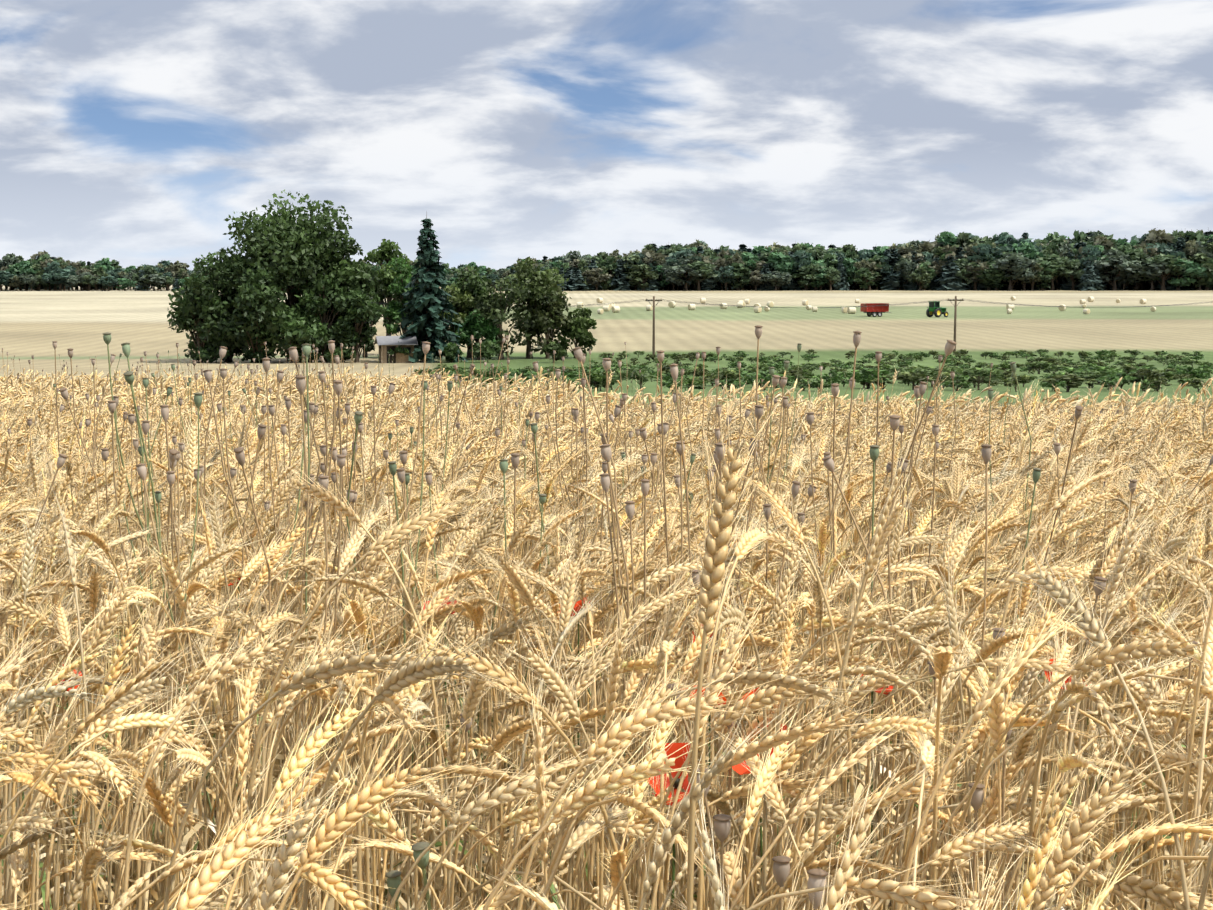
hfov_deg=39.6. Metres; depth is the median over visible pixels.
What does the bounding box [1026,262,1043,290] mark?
forest tree
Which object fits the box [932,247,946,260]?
forest tree
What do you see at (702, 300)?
hay bale
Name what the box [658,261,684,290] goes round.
forest tree
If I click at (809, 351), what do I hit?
sapling
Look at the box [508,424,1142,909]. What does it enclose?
wheat
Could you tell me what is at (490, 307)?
tree
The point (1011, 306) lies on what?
hay bale
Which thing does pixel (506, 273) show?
forest tree
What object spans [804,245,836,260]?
forest tree
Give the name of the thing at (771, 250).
forest tree
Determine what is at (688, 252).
forest tree
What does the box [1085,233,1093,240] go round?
forest tree
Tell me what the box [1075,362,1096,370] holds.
sapling
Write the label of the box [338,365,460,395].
wheat
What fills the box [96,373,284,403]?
wheat
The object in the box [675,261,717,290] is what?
forest tree
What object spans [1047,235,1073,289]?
forest tree
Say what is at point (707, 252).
forest tree
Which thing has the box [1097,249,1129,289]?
forest tree
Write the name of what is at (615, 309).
hay bale
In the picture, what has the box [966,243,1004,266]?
forest tree
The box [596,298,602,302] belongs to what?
hay bale
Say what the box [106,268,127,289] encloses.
forest tree
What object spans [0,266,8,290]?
forest tree
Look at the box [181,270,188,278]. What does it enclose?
forest tree
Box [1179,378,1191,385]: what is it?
sapling
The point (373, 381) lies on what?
wheat
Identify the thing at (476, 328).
tree
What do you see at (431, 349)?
bush
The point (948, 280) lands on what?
forest tree
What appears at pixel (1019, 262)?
forest tree
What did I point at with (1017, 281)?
forest tree
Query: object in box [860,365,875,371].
sapling
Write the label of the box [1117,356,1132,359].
sapling
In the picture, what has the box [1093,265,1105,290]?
forest tree
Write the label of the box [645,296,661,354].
utility pole
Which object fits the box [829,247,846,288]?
forest tree
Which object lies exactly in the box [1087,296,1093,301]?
hay bale
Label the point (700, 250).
forest tree
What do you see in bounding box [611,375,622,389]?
sapling
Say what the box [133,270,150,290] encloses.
forest tree
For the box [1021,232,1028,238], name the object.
forest tree
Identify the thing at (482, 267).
forest tree
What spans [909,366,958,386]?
sapling
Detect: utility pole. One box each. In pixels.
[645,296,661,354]
[948,296,963,354]
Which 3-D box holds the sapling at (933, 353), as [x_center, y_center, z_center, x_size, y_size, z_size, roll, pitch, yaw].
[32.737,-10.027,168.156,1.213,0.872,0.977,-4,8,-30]
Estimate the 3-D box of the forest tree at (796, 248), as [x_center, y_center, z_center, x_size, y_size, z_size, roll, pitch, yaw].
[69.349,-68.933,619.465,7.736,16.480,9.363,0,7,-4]
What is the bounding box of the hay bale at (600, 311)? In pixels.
[597,309,603,313]
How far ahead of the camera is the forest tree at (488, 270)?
608.38 m
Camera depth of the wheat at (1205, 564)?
2.21 m
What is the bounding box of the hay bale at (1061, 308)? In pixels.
[1058,304,1065,310]
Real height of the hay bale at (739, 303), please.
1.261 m
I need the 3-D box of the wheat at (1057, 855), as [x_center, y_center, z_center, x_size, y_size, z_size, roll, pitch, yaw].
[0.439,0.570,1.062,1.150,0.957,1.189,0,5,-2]
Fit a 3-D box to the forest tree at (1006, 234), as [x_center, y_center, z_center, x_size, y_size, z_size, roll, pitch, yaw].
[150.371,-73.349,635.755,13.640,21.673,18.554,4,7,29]
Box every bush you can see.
[188,345,229,362]
[241,347,276,362]
[297,350,319,362]
[323,345,355,361]
[388,345,409,355]
[421,340,438,361]
[442,342,463,362]
[470,340,500,361]
[541,341,568,362]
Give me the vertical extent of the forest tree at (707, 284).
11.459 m
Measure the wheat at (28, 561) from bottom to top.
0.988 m
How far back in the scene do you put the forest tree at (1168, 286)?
606.91 m
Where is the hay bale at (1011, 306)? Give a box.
[1006,304,1013,309]
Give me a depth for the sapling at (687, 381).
52.66 m
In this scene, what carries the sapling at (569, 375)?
on the ground
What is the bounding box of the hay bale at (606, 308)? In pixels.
[603,306,609,310]
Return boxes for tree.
[0,253,21,289]
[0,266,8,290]
[0,271,12,290]
[0,274,17,290]
[5,261,42,290]
[7,275,23,290]
[17,273,28,290]
[23,274,37,290]
[28,256,52,289]
[30,251,48,259]
[30,264,49,290]
[35,275,46,290]
[36,253,50,289]
[39,258,52,290]
[41,269,78,290]
[44,261,59,290]
[57,259,67,288]
[64,265,75,290]
[64,275,80,290]
[68,261,81,289]
[75,272,98,290]
[76,268,93,290]
[76,275,85,290]
[77,269,96,290]
[79,261,86,288]
[82,274,96,290]
[91,268,105,289]
[94,257,115,289]
[95,267,105,289]
[95,273,111,290]
[98,275,117,290]
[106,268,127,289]
[107,270,118,289]
[108,260,121,288]
[116,271,127,285]
[116,278,135,290]
[123,272,136,289]
[125,266,136,288]
[131,273,138,290]
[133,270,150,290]
[135,266,143,274]
[138,274,166,290]
[139,265,156,289]
[139,275,155,290]
[154,267,164,272]
[155,260,171,288]
[160,272,171,289]
[160,276,174,290]
[162,267,175,289]
[166,260,188,275]
[167,247,280,361]
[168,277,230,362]
[171,278,182,290]
[176,268,189,279]
[177,277,188,286]
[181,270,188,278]
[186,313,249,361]
[216,189,383,360]
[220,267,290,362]
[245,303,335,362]
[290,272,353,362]
[298,228,377,360]
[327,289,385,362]
[362,283,385,356]
[363,239,410,335]
[382,257,420,342]
[395,213,468,362]
[411,265,419,280]
[440,284,474,337]
[441,263,452,287]
[445,264,492,357]
[445,274,452,280]
[445,278,457,285]
[455,308,499,359]
[462,262,484,273]
[472,276,536,359]
[478,265,491,272]
[485,267,492,285]
[486,274,499,288]
[493,256,568,358]
[493,268,507,277]
[502,270,509,278]
[503,276,513,284]
[521,280,571,358]
[535,261,551,270]
[548,256,563,261]
[549,261,564,267]
[557,271,570,290]
[557,308,596,357]
[558,262,570,273]
[561,251,589,266]
[564,270,572,280]
[565,268,589,290]
[569,258,579,268]
[577,259,589,287]
[581,268,612,290]
[584,261,594,289]
[589,259,604,289]
[594,251,609,265]
[595,256,603,267]
[598,266,607,289]
[600,256,618,287]
[600,279,610,290]
[609,249,620,256]
[609,259,633,290]
[622,255,654,289]
[623,249,639,256]
[625,264,658,290]
[628,252,658,271]
[636,266,662,290]
[641,244,656,252]
[641,249,666,267]
[654,265,674,290]
[655,243,691,257]
[655,257,665,289]
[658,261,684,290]
[662,245,681,289]
[662,253,699,289]
[665,251,681,289]
[665,264,705,290]
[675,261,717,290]
[677,248,701,289]
[686,239,710,248]
[687,246,703,289]
[687,253,714,289]
[689,247,697,287]
[701,277,716,290]
[702,248,716,256]
[712,255,720,285]
[713,249,724,288]
[713,258,727,289]
[714,266,736,290]
[717,248,740,255]
[717,249,730,289]
[718,245,728,250]
[724,254,732,289]
[724,283,747,289]
[725,262,751,290]
[726,252,744,289]
[738,244,747,252]
[740,261,753,289]
[741,251,760,289]
[747,260,762,289]
[749,261,774,272]
[749,270,765,290]
[751,246,770,255]
[757,263,774,290]
[758,248,790,287]
[760,271,791,290]
[763,252,795,289]
[765,241,785,248]
[765,246,788,262]
[781,252,801,289]
[785,242,810,252]
[785,249,811,285]
[792,265,820,289]
[793,245,800,251]
[798,263,824,289]
[799,252,824,289]
[801,243,819,248]
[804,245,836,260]
[808,268,836,289]
[811,285,827,289]
[818,253,846,289]
[823,267,839,290]
[827,250,845,260]
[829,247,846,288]
[829,257,849,289]
[842,244,857,256]
[843,258,857,289]
[844,268,857,289]
[845,250,855,284]
[853,254,861,289]
[853,259,873,280]
[853,267,874,290]
[854,249,878,289]
[863,259,883,289]
[866,255,886,289]
[869,246,888,286]
[876,256,893,288]
[878,249,889,289]
[880,249,910,289]
[888,243,896,249]
[889,257,905,289]
[890,257,919,289]
[895,240,921,255]
[897,245,916,257]
[898,243,924,254]
[901,251,918,289]
[902,252,938,276]
[907,267,929,290]
[911,240,942,255]
[914,261,935,289]
[917,252,930,289]
[923,252,939,273]
[926,257,941,289]
[932,245,967,273]
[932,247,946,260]
[935,256,966,290]
[937,231,961,245]
[939,251,956,274]
[950,232,973,247]
[953,258,980,283]
[955,247,968,289]
[957,259,988,289]
[960,236,993,246]
[962,242,978,255]
[965,251,977,289]
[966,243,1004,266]
[968,233,979,239]
[976,261,1005,289]
[980,251,995,261]
[984,263,1010,289]
[985,236,994,242]
[988,252,1039,290]
[993,232,1013,244]
[993,233,1013,244]
[1001,238,1040,289]
[1001,251,1014,289]
[1002,265,1020,289]
[1006,237,1021,289]
[1011,268,1030,290]
[1012,242,1049,289]
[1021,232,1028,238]
[1026,251,1045,289]
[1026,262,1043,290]
[1028,260,1058,290]
[1034,239,1047,245]
[1034,244,1046,250]
[1035,251,1053,289]
[1037,254,1072,289]
[1042,242,1060,284]
[1044,248,1052,289]
[1046,232,1059,242]
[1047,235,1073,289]
[1055,242,1071,283]
[1055,249,1067,289]
[1057,252,1079,289]
[1061,259,1084,289]
[1065,248,1078,279]
[1071,235,1100,243]
[1073,230,1088,242]
[1073,242,1085,250]
[1074,246,1088,259]
[1075,244,1101,270]
[1076,260,1100,290]
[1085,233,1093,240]
[1088,230,1108,235]
[1091,245,1114,273]
[1092,234,1119,247]
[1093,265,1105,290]
[1094,235,1113,251]
[1094,255,1145,289]
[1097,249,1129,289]
[1102,252,1129,289]
[1106,268,1143,289]
[1114,238,1137,248]
[1118,244,1134,285]
[1124,238,1134,289]
[1127,248,1149,289]
[1130,233,1157,288]
[1133,253,1189,290]
[1135,256,1171,289]
[1136,245,1147,289]
[1138,228,1174,284]
[1143,245,1161,289]
[1146,243,1185,283]
[1149,242,1184,289]
[1154,258,1206,290]
[1162,230,1185,242]
[1174,234,1194,289]
[1181,253,1212,289]
[1182,239,1201,289]
[1184,231,1207,247]
[1185,229,1202,289]
[1186,240,1212,289]
[1189,230,1206,241]
[1194,258,1212,289]
[1201,239,1212,289]
[1203,242,1212,289]
[1204,231,1212,235]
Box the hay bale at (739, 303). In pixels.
[737,302,742,307]
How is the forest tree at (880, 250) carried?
on the ground
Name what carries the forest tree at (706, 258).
on the ground
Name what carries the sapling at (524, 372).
on the ground
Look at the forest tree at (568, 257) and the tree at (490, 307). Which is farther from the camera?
the forest tree at (568, 257)
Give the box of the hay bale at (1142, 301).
[1139,299,1146,303]
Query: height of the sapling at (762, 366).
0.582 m
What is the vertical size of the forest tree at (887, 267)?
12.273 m
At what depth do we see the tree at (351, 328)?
156.11 m
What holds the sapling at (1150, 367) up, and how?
on the ground
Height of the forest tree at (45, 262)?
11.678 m
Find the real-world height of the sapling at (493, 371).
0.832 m
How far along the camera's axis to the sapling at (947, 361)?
144.68 m
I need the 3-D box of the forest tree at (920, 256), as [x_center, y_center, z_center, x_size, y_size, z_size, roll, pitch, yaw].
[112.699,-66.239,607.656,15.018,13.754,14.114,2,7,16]
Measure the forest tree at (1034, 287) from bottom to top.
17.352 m
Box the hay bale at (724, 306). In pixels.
[720,303,726,308]
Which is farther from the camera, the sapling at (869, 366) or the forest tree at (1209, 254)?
the forest tree at (1209, 254)
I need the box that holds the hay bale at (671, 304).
[668,301,675,307]
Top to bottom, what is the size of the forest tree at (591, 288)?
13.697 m
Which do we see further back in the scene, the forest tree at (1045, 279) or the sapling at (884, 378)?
the forest tree at (1045, 279)
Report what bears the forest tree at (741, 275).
on the ground
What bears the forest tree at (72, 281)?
on the ground
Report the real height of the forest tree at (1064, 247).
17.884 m
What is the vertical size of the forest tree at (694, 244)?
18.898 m
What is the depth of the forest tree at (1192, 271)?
597.04 m
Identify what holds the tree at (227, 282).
on the ground
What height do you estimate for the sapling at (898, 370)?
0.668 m
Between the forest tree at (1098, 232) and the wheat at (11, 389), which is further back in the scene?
the forest tree at (1098, 232)
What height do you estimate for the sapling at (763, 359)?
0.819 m
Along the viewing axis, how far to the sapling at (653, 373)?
74.40 m
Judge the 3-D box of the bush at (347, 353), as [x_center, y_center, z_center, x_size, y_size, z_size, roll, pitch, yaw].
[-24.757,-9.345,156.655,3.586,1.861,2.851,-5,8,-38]
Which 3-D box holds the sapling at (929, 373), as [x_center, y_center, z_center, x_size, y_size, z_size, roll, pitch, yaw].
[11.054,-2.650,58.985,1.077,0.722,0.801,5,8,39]
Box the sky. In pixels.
[0,0,1212,270]
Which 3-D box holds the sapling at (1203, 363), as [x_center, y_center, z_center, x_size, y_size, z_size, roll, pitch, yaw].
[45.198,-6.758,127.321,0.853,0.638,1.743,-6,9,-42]
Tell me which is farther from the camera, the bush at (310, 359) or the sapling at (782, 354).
the sapling at (782, 354)
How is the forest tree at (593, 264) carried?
on the ground
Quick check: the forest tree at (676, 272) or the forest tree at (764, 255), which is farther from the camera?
the forest tree at (764, 255)
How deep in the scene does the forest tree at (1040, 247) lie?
619.04 m
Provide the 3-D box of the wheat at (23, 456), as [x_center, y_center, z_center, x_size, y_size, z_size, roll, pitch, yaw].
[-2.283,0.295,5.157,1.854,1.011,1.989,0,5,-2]
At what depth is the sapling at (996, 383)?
56.09 m
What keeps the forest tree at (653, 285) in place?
on the ground
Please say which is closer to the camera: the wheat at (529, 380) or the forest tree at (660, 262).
the wheat at (529, 380)
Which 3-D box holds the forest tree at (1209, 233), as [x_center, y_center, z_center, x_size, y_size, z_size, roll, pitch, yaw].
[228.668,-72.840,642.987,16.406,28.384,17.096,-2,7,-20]
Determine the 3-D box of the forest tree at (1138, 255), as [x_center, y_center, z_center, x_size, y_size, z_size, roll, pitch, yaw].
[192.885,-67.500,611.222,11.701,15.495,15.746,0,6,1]
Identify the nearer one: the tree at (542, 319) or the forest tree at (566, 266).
the tree at (542, 319)
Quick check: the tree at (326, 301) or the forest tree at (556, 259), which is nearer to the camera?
the tree at (326, 301)
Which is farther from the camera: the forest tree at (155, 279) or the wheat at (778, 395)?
the forest tree at (155, 279)
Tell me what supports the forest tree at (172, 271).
on the ground
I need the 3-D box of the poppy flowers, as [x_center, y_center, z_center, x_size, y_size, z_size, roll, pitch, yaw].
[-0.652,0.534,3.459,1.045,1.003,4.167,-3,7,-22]
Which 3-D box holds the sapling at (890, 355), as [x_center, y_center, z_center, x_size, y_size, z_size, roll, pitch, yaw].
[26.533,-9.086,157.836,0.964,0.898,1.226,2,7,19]
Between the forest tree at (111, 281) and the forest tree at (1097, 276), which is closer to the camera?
the forest tree at (111, 281)
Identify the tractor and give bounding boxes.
[926,301,947,316]
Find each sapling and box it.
[414,368,436,372]
[439,366,465,370]
[442,368,459,378]
[452,370,469,380]
[463,369,479,380]
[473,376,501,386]
[477,368,507,376]
[478,367,509,377]
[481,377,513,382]
[509,368,536,378]
[524,366,534,370]
[526,368,577,378]
[527,372,566,384]
[545,366,575,372]
[546,369,581,384]
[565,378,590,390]
[574,364,608,373]
[576,370,612,390]
[586,373,616,387]
[590,379,608,389]
[608,371,631,385]
[609,368,623,375]
[611,364,626,368]
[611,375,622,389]
[617,367,647,371]
[618,370,659,388]
[630,364,654,370]
[633,351,644,357]
[646,370,663,381]
[649,354,656,360]
[658,373,680,380]
[658,379,688,391]
[659,363,679,375]
[665,373,692,379]
[674,356,685,362]
[676,377,707,391]
[679,368,695,375]
[681,352,695,360]
[692,366,707,376]
[705,352,715,361]
[705,369,738,388]
[706,356,722,361]
[711,377,744,392]
[719,368,747,379]
[725,357,738,361]
[728,360,746,367]
[732,351,748,356]
[738,368,758,384]
[740,370,783,389]
[746,357,756,361]
[753,364,767,368]
[756,357,771,363]
[759,366,783,371]
[770,362,784,371]
[773,358,790,362]
[777,351,790,357]
[779,375,795,384]
[787,368,809,384]
[790,369,815,384]
[790,379,811,390]
[802,354,819,357]
[802,363,822,371]
[802,365,818,373]
[805,349,816,353]
[809,374,831,389]
[820,368,848,384]
[829,359,843,366]
[829,367,848,373]
[837,363,850,368]
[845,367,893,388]
[856,358,871,363]
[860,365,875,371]
[867,353,874,360]
[870,374,895,388]
[877,364,893,369]
[884,353,894,361]
[886,367,910,375]
[896,371,935,389]
[897,360,912,366]
[902,355,913,359]
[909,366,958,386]
[909,369,939,377]
[912,355,923,361]
[915,351,930,356]
[929,350,939,357]
[931,373,952,388]
[936,375,972,390]
[937,358,952,364]
[945,360,962,367]
[953,349,967,357]
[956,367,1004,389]
[964,355,975,363]
[966,376,983,387]
[972,362,985,369]
[976,376,1001,388]
[984,352,998,357]
[992,361,1011,371]
[997,370,1011,385]
[999,374,1029,391]
[1001,351,1019,357]
[1012,351,1025,357]
[1015,374,1033,386]
[1016,363,1026,371]
[1018,350,1031,354]
[1019,367,1030,372]
[1025,362,1052,373]
[1026,356,1038,361]
[1033,357,1045,361]
[1034,349,1048,356]
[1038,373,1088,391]
[1039,381,1065,390]
[1040,352,1051,356]
[1040,367,1083,378]
[1042,365,1062,373]
[1043,357,1063,364]
[1052,351,1063,356]
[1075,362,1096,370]
[1078,351,1087,358]
[1079,366,1093,370]
[1079,370,1106,387]
[1080,358,1095,362]
[1083,378,1099,387]
[1091,355,1108,361]
[1091,366,1121,382]
[1092,362,1105,365]
[1095,350,1111,355]
[1095,375,1122,389]
[1099,384,1117,389]
[1103,371,1135,388]
[1108,352,1120,360]
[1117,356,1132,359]
[1119,364,1136,373]
[1124,350,1142,356]
[1129,365,1175,381]
[1129,368,1158,390]
[1135,362,1146,368]
[1136,379,1152,390]
[1147,369,1167,390]
[1149,380,1171,391]
[1154,355,1166,360]
[1155,371,1174,383]
[1160,368,1176,374]
[1164,363,1182,368]
[1170,365,1212,379]
[1170,374,1188,385]
[1175,360,1186,365]
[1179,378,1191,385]
[1182,360,1201,366]
[1185,351,1203,356]
[1187,377,1209,391]
[1189,355,1203,360]
[1196,362,1212,365]
[1197,364,1212,369]
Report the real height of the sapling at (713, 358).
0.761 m
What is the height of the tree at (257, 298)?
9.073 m
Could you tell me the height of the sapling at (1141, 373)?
0.794 m
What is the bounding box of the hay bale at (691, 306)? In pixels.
[688,304,694,309]
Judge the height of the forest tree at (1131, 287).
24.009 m
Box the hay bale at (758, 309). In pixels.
[754,306,761,312]
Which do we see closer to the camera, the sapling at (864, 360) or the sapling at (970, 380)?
the sapling at (970, 380)
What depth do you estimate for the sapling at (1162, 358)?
155.21 m
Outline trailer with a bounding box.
[860,303,889,316]
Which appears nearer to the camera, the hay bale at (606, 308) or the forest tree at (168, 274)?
the hay bale at (606, 308)
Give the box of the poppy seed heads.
[0,325,1212,909]
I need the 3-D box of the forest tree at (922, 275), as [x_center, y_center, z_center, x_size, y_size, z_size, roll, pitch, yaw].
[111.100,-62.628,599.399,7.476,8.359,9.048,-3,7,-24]
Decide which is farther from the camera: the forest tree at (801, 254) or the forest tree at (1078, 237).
the forest tree at (1078, 237)
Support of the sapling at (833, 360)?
on the ground
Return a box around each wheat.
[0,365,32,395]
[0,365,89,384]
[0,367,92,438]
[0,370,143,457]
[0,371,77,404]
[0,372,200,450]
[0,373,143,410]
[0,378,322,588]
[0,381,276,645]
[0,389,318,909]
[0,390,86,490]
[0,391,643,760]
[0,396,178,746]
[0,405,759,909]
[0,409,367,847]
[0,456,76,621]
[0,470,906,909]
[0,475,267,909]
[0,480,179,909]
[0,579,1087,909]
[1,382,53,447]
[2,365,164,407]
[2,376,225,449]
[13,375,348,541]
[46,366,193,402]
[48,382,1212,909]
[57,366,252,408]
[59,373,366,493]
[71,368,215,388]
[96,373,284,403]
[122,373,627,651]
[126,404,701,908]
[141,365,295,393]
[149,368,384,508]
[169,368,398,456]
[177,369,313,397]
[179,407,701,847]
[211,364,316,389]
[211,368,621,587]
[227,367,420,432]
[259,375,602,528]
[260,366,419,455]
[265,367,445,418]
[291,367,453,390]
[316,380,587,485]
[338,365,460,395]
[351,378,582,464]
[383,366,576,478]
[394,367,580,441]
[402,370,574,433]
[465,523,1212,909]
[473,481,1212,909]
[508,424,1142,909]
[516,389,1210,728]
[525,391,981,822]
[535,369,935,538]
[545,376,1046,650]
[552,380,819,478]
[561,370,869,509]
[821,383,1136,538]
[843,365,1212,585]
[848,406,1212,821]
[900,382,1212,626]
[936,422,1212,903]
[967,464,1212,909]
[996,393,1212,683]
[1071,377,1212,522]
[1114,552,1212,872]
[1147,378,1212,484]
[1151,466,1212,606]
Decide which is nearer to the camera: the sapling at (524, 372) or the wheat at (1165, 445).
the wheat at (1165, 445)
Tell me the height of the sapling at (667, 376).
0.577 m
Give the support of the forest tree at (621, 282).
on the ground
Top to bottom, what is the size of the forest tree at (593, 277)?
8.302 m
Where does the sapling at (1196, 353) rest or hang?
on the ground
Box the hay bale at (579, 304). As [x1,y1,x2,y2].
[577,302,582,307]
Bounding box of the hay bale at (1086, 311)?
[1083,309,1089,313]
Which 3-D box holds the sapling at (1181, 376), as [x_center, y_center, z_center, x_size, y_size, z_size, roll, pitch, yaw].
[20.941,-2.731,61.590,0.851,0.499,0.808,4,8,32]
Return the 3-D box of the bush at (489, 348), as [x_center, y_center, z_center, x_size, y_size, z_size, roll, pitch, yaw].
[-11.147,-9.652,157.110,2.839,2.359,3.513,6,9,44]
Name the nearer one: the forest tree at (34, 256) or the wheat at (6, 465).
the wheat at (6, 465)
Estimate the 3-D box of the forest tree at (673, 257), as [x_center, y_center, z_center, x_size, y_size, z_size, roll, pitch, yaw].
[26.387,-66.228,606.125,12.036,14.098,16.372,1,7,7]
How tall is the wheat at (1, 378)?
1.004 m
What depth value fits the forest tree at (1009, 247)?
617.78 m
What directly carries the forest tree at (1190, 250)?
on the ground
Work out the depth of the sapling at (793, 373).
60.78 m
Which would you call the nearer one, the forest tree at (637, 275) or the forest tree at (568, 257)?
the forest tree at (637, 275)
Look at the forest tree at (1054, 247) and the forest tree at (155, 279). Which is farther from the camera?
the forest tree at (1054, 247)
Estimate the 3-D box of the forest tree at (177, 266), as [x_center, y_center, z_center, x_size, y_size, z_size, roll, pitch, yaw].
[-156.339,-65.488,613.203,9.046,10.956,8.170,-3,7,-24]
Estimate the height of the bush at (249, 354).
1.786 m
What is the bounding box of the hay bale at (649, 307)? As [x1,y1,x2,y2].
[646,305,652,310]
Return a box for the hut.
[374,336,417,362]
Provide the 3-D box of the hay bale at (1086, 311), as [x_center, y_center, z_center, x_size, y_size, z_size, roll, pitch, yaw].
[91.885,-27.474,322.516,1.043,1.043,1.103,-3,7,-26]
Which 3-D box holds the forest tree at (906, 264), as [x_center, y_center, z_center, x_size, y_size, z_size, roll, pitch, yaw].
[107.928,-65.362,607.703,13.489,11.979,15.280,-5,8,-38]
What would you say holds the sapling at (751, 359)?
on the ground
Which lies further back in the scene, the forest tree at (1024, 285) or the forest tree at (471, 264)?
the forest tree at (471, 264)
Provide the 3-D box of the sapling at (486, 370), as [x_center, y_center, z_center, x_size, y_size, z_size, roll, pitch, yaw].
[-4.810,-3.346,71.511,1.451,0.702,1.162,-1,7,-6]
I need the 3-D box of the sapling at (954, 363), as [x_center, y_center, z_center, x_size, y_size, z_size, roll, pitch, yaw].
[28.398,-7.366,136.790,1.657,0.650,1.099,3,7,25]
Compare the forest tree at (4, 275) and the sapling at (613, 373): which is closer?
the sapling at (613, 373)
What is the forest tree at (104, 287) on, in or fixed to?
on the ground
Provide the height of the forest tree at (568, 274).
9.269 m
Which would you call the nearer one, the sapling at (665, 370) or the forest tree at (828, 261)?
the sapling at (665, 370)
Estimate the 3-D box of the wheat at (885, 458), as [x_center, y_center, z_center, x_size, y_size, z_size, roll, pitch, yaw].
[0.334,0.352,4.056,1.161,1.041,1.266,0,5,-2]
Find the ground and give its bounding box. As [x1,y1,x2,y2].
[0,285,1212,909]
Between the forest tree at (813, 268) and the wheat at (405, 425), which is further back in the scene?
the forest tree at (813, 268)
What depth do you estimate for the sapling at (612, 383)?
54.68 m
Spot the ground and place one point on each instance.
(36, 323)
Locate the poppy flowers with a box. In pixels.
[56,569,1090,909]
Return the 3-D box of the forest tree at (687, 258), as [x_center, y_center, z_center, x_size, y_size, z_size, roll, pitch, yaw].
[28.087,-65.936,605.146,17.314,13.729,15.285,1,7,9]
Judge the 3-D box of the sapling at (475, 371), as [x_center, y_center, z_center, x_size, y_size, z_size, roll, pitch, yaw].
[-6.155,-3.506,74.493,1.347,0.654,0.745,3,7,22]
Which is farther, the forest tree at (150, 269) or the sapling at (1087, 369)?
the forest tree at (150, 269)
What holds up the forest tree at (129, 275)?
on the ground
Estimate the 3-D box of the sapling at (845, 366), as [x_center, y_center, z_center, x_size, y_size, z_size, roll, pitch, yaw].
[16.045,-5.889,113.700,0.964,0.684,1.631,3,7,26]
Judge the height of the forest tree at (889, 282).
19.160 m
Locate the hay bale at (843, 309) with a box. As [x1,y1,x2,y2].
[841,307,846,312]
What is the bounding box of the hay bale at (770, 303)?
[767,301,773,306]
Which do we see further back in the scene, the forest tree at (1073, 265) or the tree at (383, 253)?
the forest tree at (1073, 265)
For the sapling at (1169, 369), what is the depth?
75.89 m
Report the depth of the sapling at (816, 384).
53.17 m
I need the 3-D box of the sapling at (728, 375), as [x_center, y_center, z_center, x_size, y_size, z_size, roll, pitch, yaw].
[3.920,-2.552,57.214,1.223,0.754,0.989,3,7,23]
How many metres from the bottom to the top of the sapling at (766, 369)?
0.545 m
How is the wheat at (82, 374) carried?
on the ground
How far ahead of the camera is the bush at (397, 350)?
155.06 m
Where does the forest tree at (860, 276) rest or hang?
on the ground
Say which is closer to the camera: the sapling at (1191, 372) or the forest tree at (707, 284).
the sapling at (1191, 372)
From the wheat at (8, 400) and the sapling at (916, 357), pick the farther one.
the sapling at (916, 357)
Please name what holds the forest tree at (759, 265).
on the ground
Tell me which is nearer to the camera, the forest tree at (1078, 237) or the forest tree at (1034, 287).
the forest tree at (1034, 287)
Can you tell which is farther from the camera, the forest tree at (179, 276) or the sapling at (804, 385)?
the forest tree at (179, 276)
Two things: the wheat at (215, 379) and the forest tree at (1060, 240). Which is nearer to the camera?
the wheat at (215, 379)
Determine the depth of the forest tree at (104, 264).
608.81 m
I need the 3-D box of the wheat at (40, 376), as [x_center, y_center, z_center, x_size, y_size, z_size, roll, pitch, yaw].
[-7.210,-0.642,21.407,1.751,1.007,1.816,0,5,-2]
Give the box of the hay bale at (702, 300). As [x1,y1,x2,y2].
[700,298,705,303]
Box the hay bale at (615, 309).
[612,306,619,312]
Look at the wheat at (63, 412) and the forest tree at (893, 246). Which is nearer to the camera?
the wheat at (63, 412)
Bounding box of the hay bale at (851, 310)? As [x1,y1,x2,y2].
[847,307,855,313]
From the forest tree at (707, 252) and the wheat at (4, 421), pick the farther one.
the forest tree at (707, 252)
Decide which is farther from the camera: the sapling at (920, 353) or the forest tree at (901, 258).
the forest tree at (901, 258)
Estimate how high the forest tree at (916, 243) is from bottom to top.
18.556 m
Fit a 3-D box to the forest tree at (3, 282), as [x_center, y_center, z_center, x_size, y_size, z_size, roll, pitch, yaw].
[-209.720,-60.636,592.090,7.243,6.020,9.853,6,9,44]
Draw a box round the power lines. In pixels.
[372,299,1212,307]
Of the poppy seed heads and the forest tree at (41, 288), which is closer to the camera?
the poppy seed heads
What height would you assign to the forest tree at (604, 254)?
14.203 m
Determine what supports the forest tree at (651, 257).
on the ground
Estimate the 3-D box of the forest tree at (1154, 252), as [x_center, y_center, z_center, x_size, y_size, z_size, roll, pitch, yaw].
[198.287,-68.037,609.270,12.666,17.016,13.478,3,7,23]
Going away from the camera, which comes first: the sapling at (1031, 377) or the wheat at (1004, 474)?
the wheat at (1004, 474)

